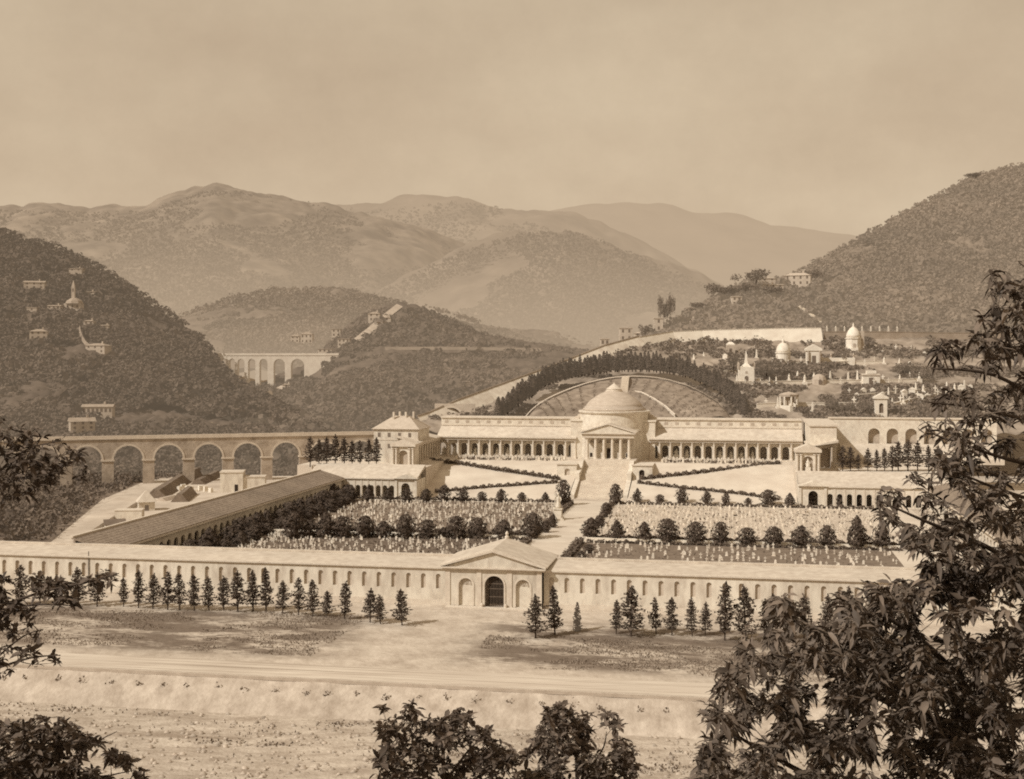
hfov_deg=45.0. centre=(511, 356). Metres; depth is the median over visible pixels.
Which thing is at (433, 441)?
portico wing
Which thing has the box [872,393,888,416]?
mausoleum
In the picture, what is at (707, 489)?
hedge
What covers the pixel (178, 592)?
conifer tree
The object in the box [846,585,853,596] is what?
conifer tree
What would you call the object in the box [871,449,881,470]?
conifer tree
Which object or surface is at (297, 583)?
conifer tree
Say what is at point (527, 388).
cypress tree
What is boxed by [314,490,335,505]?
yard tree
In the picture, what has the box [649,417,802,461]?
portico wing
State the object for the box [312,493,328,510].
yard tree
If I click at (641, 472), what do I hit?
niche door
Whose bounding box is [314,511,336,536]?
clipped shrub
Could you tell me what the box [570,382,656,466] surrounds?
rotunda
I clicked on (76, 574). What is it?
conifer tree
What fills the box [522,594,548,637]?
conifer tree
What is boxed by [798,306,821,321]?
hill stair
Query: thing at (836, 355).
broadleaf tree
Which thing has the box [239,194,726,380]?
mountain
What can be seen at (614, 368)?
cypress tree
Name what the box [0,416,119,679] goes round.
leafy tree
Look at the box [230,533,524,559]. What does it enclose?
front left plot
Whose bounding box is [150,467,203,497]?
embankment ridge
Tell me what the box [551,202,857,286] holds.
mountain
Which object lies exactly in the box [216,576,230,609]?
conifer tree
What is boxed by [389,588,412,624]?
conifer tree
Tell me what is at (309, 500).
yard tree
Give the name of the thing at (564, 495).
clipped shrub
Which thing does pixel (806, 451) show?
portal
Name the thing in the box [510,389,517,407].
cypress tree
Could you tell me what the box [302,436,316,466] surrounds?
conifer tree
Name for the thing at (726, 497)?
clipped shrub
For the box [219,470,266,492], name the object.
white workshop
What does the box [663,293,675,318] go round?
broadleaf tree
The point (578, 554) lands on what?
clipped shrub
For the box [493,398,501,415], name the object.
cypress tree
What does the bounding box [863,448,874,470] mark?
conifer tree
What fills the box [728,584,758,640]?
conifer tree
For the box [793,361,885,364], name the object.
terrace wall
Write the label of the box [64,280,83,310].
hill church
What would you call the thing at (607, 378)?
exedra path
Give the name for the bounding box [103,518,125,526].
lean to shed
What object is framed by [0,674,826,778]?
weeds
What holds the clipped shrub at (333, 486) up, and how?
on the yard path at (559, 538)
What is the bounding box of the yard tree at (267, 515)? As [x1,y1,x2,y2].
[260,510,280,526]
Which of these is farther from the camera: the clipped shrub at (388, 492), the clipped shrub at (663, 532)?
the clipped shrub at (388, 492)
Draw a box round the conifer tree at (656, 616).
[647,597,664,633]
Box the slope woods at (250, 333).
[170,285,582,362]
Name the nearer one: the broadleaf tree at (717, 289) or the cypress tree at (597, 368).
the cypress tree at (597, 368)
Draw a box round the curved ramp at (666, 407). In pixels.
[634,390,675,416]
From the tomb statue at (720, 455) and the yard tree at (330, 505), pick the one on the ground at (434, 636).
the yard tree at (330, 505)
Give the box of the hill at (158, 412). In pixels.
[0,230,306,475]
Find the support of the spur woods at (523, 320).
on the spur at (468, 289)
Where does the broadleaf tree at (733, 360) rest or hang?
on the cemetery hill at (812, 392)
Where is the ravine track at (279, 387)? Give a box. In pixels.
[266,383,284,394]
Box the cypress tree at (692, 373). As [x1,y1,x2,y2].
[690,364,696,378]
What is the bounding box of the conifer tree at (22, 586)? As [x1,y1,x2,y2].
[9,565,30,598]
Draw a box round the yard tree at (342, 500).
[335,496,349,507]
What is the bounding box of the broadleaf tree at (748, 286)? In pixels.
[734,282,759,291]
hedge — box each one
[273,524,524,534]
[273,530,525,539]
[357,495,568,502]
[429,457,560,479]
[435,479,557,492]
[521,536,531,543]
[538,500,573,532]
[560,537,584,556]
[582,501,614,535]
[586,538,903,550]
[596,534,899,544]
[619,500,873,508]
[637,479,780,499]
[639,460,780,479]
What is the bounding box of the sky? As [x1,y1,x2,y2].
[0,0,1023,235]
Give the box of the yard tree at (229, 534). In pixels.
[216,525,247,543]
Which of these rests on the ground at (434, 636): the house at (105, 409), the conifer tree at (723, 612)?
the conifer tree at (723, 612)
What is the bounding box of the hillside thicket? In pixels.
[754,360,859,380]
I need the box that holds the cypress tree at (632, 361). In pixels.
[631,354,633,371]
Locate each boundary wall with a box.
[608,328,822,354]
[824,331,1013,339]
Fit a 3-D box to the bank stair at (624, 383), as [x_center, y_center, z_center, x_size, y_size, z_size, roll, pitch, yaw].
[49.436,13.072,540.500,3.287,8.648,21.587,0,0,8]
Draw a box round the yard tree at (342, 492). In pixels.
[335,488,348,496]
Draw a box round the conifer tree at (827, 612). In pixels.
[816,593,834,623]
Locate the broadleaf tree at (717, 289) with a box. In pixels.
[704,283,739,300]
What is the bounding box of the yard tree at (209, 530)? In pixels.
[197,527,220,546]
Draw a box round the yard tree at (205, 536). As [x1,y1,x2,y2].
[196,533,216,546]
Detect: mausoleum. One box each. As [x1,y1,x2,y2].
[726,342,734,353]
[737,352,754,384]
[775,336,790,363]
[779,392,798,411]
[804,344,821,363]
[812,374,826,385]
[821,353,854,364]
[845,323,863,350]
[861,370,880,384]
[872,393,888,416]
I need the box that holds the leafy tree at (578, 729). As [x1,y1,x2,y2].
[517,700,642,778]
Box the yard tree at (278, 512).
[272,508,290,522]
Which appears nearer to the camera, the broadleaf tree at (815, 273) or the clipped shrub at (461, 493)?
the clipped shrub at (461, 493)
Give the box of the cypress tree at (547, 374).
[543,366,549,386]
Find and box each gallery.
[70,469,344,545]
[312,463,424,498]
[797,471,948,508]
[925,481,1023,554]
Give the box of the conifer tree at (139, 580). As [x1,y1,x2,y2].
[131,570,145,607]
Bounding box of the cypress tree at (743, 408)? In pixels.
[741,401,746,415]
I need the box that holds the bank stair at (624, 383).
[621,376,629,392]
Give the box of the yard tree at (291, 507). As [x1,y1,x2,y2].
[276,502,302,514]
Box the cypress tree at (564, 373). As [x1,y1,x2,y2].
[562,364,568,380]
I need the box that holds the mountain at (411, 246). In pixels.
[0,182,465,370]
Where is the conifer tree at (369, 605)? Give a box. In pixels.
[361,587,381,622]
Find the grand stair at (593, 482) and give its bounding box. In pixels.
[556,460,654,499]
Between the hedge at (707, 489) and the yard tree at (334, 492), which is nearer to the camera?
the yard tree at (334, 492)
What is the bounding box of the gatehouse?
[440,531,558,610]
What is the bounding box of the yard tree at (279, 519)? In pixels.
[273,516,289,528]
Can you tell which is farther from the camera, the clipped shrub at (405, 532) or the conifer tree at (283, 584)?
the clipped shrub at (405, 532)
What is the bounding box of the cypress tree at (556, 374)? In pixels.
[554,364,559,382]
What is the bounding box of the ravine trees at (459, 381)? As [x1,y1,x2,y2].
[223,305,540,466]
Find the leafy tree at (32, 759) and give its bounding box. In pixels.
[0,714,149,778]
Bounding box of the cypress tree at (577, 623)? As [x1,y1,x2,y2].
[572,602,582,631]
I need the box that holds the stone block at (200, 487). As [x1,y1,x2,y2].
[198,485,202,490]
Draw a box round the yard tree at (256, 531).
[243,524,266,539]
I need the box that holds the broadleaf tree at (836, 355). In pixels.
[833,350,849,358]
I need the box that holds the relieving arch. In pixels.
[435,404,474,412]
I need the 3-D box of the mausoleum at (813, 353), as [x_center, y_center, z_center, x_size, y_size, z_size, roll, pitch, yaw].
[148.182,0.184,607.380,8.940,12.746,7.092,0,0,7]
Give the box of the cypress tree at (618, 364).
[615,359,620,371]
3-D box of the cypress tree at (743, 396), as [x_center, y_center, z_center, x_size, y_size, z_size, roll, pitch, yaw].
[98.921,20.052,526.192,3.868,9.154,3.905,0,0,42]
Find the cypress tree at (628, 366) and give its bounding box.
[625,353,631,371]
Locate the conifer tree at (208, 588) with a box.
[200,576,218,610]
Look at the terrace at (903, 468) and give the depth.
438.66 m
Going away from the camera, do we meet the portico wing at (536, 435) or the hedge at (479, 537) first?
the hedge at (479, 537)
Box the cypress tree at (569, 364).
[567,361,572,378]
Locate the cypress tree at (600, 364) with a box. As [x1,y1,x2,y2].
[597,354,603,373]
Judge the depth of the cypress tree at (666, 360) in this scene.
567.46 m
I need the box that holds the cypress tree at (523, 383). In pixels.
[521,378,526,399]
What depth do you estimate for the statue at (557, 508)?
378.46 m
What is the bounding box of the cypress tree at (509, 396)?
[505,392,512,409]
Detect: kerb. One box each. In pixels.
[274,529,527,537]
[585,537,907,548]
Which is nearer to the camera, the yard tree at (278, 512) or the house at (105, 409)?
the yard tree at (278, 512)
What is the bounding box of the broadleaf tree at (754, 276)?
[730,268,769,282]
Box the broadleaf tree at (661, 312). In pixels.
[657,294,668,326]
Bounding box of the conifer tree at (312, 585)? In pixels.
[303,579,321,615]
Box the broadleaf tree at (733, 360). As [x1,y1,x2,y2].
[718,353,744,373]
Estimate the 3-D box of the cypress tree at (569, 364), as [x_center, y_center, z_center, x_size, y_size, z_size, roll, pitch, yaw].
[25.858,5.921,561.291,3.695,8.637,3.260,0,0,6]
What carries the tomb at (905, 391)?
on the cemetery hill at (812, 392)
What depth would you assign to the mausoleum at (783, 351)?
606.10 m
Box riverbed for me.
[0,701,1014,778]
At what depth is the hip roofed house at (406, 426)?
466.09 m
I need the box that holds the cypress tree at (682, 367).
[681,359,683,376]
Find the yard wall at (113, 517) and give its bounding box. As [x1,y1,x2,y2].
[92,502,137,529]
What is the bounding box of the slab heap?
[156,495,175,500]
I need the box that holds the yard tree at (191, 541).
[179,539,200,545]
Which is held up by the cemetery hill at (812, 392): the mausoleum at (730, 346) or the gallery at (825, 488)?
the mausoleum at (730, 346)
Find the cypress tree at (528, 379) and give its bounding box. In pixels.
[527,375,532,399]
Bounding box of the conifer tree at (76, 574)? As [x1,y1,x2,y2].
[69,566,86,602]
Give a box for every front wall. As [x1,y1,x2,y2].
[0,541,453,604]
[543,557,1023,625]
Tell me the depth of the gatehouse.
246.69 m
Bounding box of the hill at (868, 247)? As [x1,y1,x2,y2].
[707,165,1023,331]
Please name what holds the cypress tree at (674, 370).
on the cemetery hill at (812, 392)
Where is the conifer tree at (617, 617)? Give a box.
[608,599,622,633]
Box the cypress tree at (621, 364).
[620,354,623,371]
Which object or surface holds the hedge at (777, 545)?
on the yard path at (559, 538)
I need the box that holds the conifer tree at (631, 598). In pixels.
[612,585,645,636]
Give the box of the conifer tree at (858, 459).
[854,454,862,470]
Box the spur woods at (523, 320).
[377,229,716,346]
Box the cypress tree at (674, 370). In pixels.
[673,357,676,374]
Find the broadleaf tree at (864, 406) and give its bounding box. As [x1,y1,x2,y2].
[854,400,873,411]
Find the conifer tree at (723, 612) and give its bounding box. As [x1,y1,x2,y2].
[714,581,738,640]
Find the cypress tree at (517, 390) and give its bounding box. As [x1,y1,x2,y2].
[515,383,522,406]
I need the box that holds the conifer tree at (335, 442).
[327,433,342,462]
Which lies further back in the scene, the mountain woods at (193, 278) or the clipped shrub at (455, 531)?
the mountain woods at (193, 278)
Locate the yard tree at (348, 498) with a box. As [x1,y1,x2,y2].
[343,493,353,503]
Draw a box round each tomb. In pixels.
[900,389,907,398]
[909,387,915,392]
[957,384,964,390]
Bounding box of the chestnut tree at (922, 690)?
[683,261,1023,778]
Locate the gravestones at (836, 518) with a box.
[594,505,875,542]
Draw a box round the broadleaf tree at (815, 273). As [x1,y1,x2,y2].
[804,269,826,278]
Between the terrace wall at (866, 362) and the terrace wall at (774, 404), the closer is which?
the terrace wall at (774, 404)
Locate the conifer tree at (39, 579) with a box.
[28,570,47,603]
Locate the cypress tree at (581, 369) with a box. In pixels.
[580,363,584,375]
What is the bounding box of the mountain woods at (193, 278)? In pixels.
[0,189,452,316]
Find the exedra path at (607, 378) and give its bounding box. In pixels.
[526,376,726,415]
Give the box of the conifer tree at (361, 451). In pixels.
[354,440,364,461]
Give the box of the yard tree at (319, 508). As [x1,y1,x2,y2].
[312,504,326,515]
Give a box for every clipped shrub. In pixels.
[282,512,306,538]
[300,519,322,536]
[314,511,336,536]
[330,484,339,494]
[331,516,355,536]
[346,485,357,498]
[354,515,377,537]
[363,484,373,500]
[374,521,394,536]
[379,488,396,501]
[395,514,416,538]
[400,488,413,501]
[415,519,438,537]
[420,489,432,501]
[436,485,451,501]
[437,527,449,536]
[445,515,469,537]
[454,489,469,500]
[464,517,486,537]
[477,491,487,500]
[492,519,517,537]
[494,489,508,501]
[517,492,527,499]
[520,512,543,538]
[541,520,550,531]
[542,492,548,499]
[549,514,557,526]
[555,479,570,504]
[576,550,587,557]
[579,517,601,536]
[583,544,595,552]
[595,515,606,525]
[600,502,612,516]
[607,520,626,537]
[609,484,623,503]
[631,488,642,501]
[632,521,651,540]
[653,518,683,541]
[655,494,664,501]
[675,487,689,502]
[683,521,707,542]
[699,491,714,502]
[709,521,732,543]
[721,493,729,503]
[736,527,756,544]
[744,498,753,503]
[759,489,778,504]
[764,526,786,544]
[783,492,796,504]
[787,525,815,546]
[808,493,814,504]
[815,524,837,545]
[836,494,843,505]
[847,515,870,546]
[857,494,861,505]
[867,523,894,546]
[875,495,886,506]
[895,523,918,548]
[926,526,945,549]
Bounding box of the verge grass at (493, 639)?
[0,606,1022,688]
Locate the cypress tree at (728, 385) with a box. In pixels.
[725,379,730,399]
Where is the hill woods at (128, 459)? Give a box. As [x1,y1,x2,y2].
[0,227,333,475]
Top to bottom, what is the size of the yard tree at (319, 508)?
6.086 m
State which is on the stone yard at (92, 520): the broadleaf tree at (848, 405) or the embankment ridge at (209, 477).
the embankment ridge at (209, 477)
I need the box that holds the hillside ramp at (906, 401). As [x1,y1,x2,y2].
[849,389,956,416]
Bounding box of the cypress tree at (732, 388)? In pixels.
[728,382,733,402]
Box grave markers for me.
[219,453,897,565]
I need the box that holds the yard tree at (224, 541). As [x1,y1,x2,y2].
[215,538,235,546]
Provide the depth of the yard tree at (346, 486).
429.59 m
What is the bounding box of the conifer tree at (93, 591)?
[84,572,107,606]
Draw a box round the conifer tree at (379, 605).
[373,594,388,623]
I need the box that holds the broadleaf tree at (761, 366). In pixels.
[753,357,784,378]
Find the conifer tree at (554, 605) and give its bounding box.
[543,585,563,634]
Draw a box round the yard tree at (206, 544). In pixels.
[196,542,212,546]
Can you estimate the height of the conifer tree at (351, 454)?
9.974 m
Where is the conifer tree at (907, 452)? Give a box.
[902,440,915,470]
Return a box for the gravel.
[0,701,1008,778]
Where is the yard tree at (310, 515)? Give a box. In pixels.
[301,505,318,519]
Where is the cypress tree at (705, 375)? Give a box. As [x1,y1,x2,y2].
[702,369,706,385]
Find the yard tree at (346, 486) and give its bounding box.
[343,484,358,498]
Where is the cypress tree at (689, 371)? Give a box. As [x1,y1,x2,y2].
[686,365,691,377]
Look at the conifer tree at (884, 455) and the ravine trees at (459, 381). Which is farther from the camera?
the ravine trees at (459, 381)
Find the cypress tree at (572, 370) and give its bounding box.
[569,364,574,377]
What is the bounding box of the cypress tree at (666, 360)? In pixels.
[664,358,668,373]
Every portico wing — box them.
[394,433,442,463]
[437,415,578,458]
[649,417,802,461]
[804,440,839,470]
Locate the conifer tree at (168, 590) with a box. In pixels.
[156,572,175,609]
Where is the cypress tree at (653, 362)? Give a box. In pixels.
[651,357,655,371]
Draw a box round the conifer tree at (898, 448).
[890,441,906,470]
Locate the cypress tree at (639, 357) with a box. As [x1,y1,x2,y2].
[636,352,643,371]
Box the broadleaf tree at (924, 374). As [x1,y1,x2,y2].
[904,369,940,379]
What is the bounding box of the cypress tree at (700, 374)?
[696,366,702,383]
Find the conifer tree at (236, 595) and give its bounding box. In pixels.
[222,569,249,611]
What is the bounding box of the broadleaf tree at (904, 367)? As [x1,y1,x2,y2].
[889,361,922,372]
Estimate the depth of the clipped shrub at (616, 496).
418.34 m
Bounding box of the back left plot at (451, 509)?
[272,499,562,534]
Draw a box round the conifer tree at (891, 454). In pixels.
[885,445,897,470]
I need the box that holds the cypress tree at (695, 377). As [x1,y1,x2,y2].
[693,366,697,380]
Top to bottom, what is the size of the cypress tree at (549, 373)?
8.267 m
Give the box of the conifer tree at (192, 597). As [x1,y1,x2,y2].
[184,574,202,610]
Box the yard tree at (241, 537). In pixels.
[230,531,250,545]
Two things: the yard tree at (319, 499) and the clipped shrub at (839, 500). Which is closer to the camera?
the yard tree at (319, 499)
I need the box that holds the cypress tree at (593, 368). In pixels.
[591,355,596,374]
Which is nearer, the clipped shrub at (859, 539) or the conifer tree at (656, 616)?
the conifer tree at (656, 616)
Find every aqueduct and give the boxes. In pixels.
[0,431,373,486]
[217,353,338,385]
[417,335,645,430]
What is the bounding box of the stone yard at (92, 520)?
[58,476,291,538]
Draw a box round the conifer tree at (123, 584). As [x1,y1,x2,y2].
[115,577,129,606]
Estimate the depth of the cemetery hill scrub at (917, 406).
562.25 m
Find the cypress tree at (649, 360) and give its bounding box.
[646,355,652,371]
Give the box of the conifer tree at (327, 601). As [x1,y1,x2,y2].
[317,591,335,616]
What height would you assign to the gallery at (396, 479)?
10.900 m
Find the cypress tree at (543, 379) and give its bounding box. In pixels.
[540,371,544,386]
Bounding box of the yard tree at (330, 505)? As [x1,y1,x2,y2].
[323,498,340,511]
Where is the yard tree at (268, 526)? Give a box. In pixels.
[259,522,276,534]
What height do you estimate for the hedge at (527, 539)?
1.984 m
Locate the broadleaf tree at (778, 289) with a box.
[761,286,786,293]
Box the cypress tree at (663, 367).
[661,358,665,372]
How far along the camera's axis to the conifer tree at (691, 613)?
220.82 m
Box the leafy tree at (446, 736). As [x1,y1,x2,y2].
[368,698,522,778]
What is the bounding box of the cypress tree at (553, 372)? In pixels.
[552,367,555,383]
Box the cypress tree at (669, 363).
[666,355,672,373]
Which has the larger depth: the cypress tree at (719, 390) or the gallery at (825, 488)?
the cypress tree at (719, 390)
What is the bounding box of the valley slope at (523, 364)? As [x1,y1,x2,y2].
[117,302,588,467]
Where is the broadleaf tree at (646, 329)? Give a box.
[638,324,655,333]
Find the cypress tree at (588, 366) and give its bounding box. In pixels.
[587,357,590,375]
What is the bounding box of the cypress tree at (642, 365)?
[639,357,645,371]
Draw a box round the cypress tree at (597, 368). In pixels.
[594,359,599,373]
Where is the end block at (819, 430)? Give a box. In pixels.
[802,418,837,467]
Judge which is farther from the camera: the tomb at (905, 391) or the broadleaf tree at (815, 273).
the broadleaf tree at (815, 273)
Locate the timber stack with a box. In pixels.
[171,486,196,501]
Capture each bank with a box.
[425,460,574,499]
[528,377,729,417]
[627,463,797,504]
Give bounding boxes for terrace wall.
[734,378,921,384]
[756,402,857,408]
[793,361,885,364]
[859,388,926,395]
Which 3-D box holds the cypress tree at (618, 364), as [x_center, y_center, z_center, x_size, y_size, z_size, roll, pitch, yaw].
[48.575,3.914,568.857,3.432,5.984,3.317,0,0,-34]
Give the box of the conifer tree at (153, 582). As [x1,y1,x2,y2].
[142,573,161,608]
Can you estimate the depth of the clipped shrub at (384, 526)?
341.25 m
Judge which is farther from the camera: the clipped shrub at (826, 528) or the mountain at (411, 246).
the mountain at (411, 246)
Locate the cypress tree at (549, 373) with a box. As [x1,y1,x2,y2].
[547,367,552,384]
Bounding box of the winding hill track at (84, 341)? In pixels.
[78,326,88,344]
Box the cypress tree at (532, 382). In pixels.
[528,374,536,397]
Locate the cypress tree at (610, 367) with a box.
[608,359,612,370]
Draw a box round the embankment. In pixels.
[0,667,1023,754]
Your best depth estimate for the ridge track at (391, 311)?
933.20 m
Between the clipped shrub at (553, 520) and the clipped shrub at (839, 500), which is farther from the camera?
the clipped shrub at (839, 500)
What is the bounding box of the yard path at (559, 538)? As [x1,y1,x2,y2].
[181,498,977,568]
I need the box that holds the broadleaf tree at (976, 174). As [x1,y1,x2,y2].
[964,172,985,176]
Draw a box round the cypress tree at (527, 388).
[524,381,530,400]
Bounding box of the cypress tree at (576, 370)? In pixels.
[573,364,578,376]
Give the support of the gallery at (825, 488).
on the ground at (434, 636)
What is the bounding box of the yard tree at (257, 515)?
[251,512,266,527]
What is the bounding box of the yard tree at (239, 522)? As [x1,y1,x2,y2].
[225,517,252,533]
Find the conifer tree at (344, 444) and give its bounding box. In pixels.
[338,437,349,462]
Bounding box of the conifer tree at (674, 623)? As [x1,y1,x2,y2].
[662,597,682,634]
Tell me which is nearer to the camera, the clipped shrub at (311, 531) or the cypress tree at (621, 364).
the clipped shrub at (311, 531)
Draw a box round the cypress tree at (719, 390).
[717,376,721,393]
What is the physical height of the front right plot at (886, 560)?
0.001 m
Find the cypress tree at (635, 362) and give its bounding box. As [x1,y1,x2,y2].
[633,355,638,371]
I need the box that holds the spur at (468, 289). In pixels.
[373,230,722,342]
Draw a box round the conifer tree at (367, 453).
[362,438,373,463]
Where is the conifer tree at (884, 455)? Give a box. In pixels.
[879,448,890,470]
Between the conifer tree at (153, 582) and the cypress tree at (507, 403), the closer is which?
the conifer tree at (153, 582)
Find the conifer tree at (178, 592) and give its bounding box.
[169,573,188,609]
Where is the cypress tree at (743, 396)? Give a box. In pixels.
[740,393,748,410]
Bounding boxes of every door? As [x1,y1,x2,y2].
[607,448,610,457]
[639,470,644,475]
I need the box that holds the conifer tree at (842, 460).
[835,445,850,470]
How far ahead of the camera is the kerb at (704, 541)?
330.58 m
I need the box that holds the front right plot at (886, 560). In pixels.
[573,542,903,566]
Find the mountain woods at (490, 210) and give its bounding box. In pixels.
[346,200,669,261]
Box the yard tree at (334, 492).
[328,490,340,503]
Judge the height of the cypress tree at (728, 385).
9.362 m
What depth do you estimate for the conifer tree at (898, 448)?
431.38 m
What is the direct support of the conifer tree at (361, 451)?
on the terrace at (431, 470)
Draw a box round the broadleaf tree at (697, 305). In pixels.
[690,302,706,307]
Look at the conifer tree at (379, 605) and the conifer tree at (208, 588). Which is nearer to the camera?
the conifer tree at (379, 605)
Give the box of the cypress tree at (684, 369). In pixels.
[682,362,687,377]
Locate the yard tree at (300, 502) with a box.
[293,498,314,515]
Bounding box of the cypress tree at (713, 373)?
[710,369,716,389]
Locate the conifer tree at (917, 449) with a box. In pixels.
[910,440,926,470]
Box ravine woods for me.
[156,306,588,475]
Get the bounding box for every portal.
[390,438,419,464]
[794,443,821,471]
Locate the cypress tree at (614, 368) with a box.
[611,358,618,371]
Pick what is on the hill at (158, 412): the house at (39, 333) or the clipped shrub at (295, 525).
the house at (39, 333)
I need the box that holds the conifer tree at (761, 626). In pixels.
[755,599,772,632]
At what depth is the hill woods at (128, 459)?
728.05 m
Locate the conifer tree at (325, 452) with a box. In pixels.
[321,437,333,462]
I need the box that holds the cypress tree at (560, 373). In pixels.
[558,367,562,381]
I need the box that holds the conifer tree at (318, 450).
[312,438,324,462]
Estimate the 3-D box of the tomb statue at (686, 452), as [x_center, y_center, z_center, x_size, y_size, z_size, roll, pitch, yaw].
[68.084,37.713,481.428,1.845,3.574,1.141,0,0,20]
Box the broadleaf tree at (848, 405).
[832,401,855,410]
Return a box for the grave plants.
[237,455,890,565]
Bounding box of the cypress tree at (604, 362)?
[601,357,607,372]
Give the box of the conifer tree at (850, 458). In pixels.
[844,446,856,470]
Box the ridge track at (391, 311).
[354,304,402,340]
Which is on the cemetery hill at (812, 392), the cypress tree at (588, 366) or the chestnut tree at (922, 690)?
the cypress tree at (588, 366)
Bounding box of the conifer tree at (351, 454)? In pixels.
[348,441,357,463]
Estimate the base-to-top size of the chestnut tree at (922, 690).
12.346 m
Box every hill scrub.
[428,335,1023,419]
[632,162,1023,336]
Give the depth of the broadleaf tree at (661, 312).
691.59 m
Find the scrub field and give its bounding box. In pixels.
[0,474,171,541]
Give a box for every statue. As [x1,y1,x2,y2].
[442,446,445,454]
[452,446,456,454]
[553,493,564,520]
[673,449,678,457]
[684,449,688,457]
[717,450,722,458]
[802,375,806,384]
[805,459,810,470]
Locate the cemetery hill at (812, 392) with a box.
[417,337,1023,434]
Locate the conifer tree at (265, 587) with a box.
[256,567,273,611]
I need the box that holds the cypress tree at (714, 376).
[711,375,716,389]
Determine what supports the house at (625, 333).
on the hill at (868, 247)
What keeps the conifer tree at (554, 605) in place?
on the ground at (434, 636)
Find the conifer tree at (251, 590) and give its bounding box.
[245,570,261,610]
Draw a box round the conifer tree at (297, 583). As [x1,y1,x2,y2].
[290,577,308,614]
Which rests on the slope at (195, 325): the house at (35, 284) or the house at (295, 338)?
the house at (295, 338)
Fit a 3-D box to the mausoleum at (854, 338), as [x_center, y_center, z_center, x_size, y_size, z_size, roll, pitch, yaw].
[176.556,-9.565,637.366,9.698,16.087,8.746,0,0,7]
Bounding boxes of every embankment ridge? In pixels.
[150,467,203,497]
[190,470,219,484]
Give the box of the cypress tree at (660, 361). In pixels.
[657,353,662,372]
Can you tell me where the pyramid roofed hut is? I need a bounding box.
[136,490,156,510]
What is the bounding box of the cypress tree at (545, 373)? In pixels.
[543,368,546,386]
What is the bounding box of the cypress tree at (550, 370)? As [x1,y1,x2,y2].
[547,366,552,384]
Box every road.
[0,650,1023,712]
[385,347,540,350]
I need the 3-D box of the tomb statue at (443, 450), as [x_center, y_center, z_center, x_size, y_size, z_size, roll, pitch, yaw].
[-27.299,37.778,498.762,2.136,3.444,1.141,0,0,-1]
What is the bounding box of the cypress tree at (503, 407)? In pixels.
[501,398,506,415]
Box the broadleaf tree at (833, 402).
[824,397,844,409]
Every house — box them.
[23,279,46,288]
[26,307,39,311]
[29,327,48,338]
[47,303,63,309]
[68,415,95,433]
[69,267,84,273]
[81,402,115,418]
[83,318,95,324]
[85,341,111,353]
[290,333,299,342]
[301,330,313,343]
[318,349,334,352]
[332,329,341,337]
[338,339,350,347]
[368,310,380,323]
[372,411,430,462]
[383,315,390,322]
[599,338,609,345]
[618,328,632,339]
[653,318,663,330]
[730,296,742,304]
[758,276,775,283]
[760,282,783,290]
[784,271,810,287]
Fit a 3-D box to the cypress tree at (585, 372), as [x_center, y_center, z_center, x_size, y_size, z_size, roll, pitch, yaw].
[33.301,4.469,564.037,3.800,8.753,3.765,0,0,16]
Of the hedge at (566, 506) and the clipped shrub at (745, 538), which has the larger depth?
the hedge at (566, 506)
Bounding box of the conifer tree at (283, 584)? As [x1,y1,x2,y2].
[273,580,292,611]
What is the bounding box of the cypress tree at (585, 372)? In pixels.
[582,358,588,375]
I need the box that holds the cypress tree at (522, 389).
[519,381,524,404]
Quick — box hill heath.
[647,167,1023,335]
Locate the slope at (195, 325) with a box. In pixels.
[182,286,598,373]
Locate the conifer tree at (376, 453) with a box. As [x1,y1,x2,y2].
[372,437,381,463]
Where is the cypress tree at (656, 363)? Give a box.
[653,356,659,372]
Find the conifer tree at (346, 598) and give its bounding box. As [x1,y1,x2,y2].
[336,581,352,619]
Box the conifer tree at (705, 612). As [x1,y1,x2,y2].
[697,602,712,635]
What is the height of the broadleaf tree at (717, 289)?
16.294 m
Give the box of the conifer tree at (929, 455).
[923,445,932,470]
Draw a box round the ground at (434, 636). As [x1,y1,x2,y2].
[0,376,1023,706]
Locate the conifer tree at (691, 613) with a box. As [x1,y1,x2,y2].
[684,597,698,636]
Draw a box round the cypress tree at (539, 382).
[536,374,541,389]
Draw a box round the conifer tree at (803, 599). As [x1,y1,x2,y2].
[796,593,817,639]
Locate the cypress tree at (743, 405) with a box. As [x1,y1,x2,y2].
[740,397,747,413]
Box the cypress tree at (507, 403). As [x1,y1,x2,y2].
[505,395,512,413]
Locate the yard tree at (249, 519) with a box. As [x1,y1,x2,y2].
[243,516,259,535]
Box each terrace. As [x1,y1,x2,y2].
[297,451,453,488]
[448,457,791,464]
[791,460,936,495]
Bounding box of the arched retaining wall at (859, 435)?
[828,417,1004,464]
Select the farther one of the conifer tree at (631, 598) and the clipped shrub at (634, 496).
the clipped shrub at (634, 496)
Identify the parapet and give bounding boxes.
[8,664,941,712]
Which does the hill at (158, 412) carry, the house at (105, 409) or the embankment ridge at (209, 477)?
the house at (105, 409)
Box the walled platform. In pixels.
[114,508,144,519]
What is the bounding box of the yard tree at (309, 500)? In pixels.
[304,496,315,512]
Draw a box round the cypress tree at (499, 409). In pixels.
[495,397,502,415]
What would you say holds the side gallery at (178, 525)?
on the yard path at (559, 538)

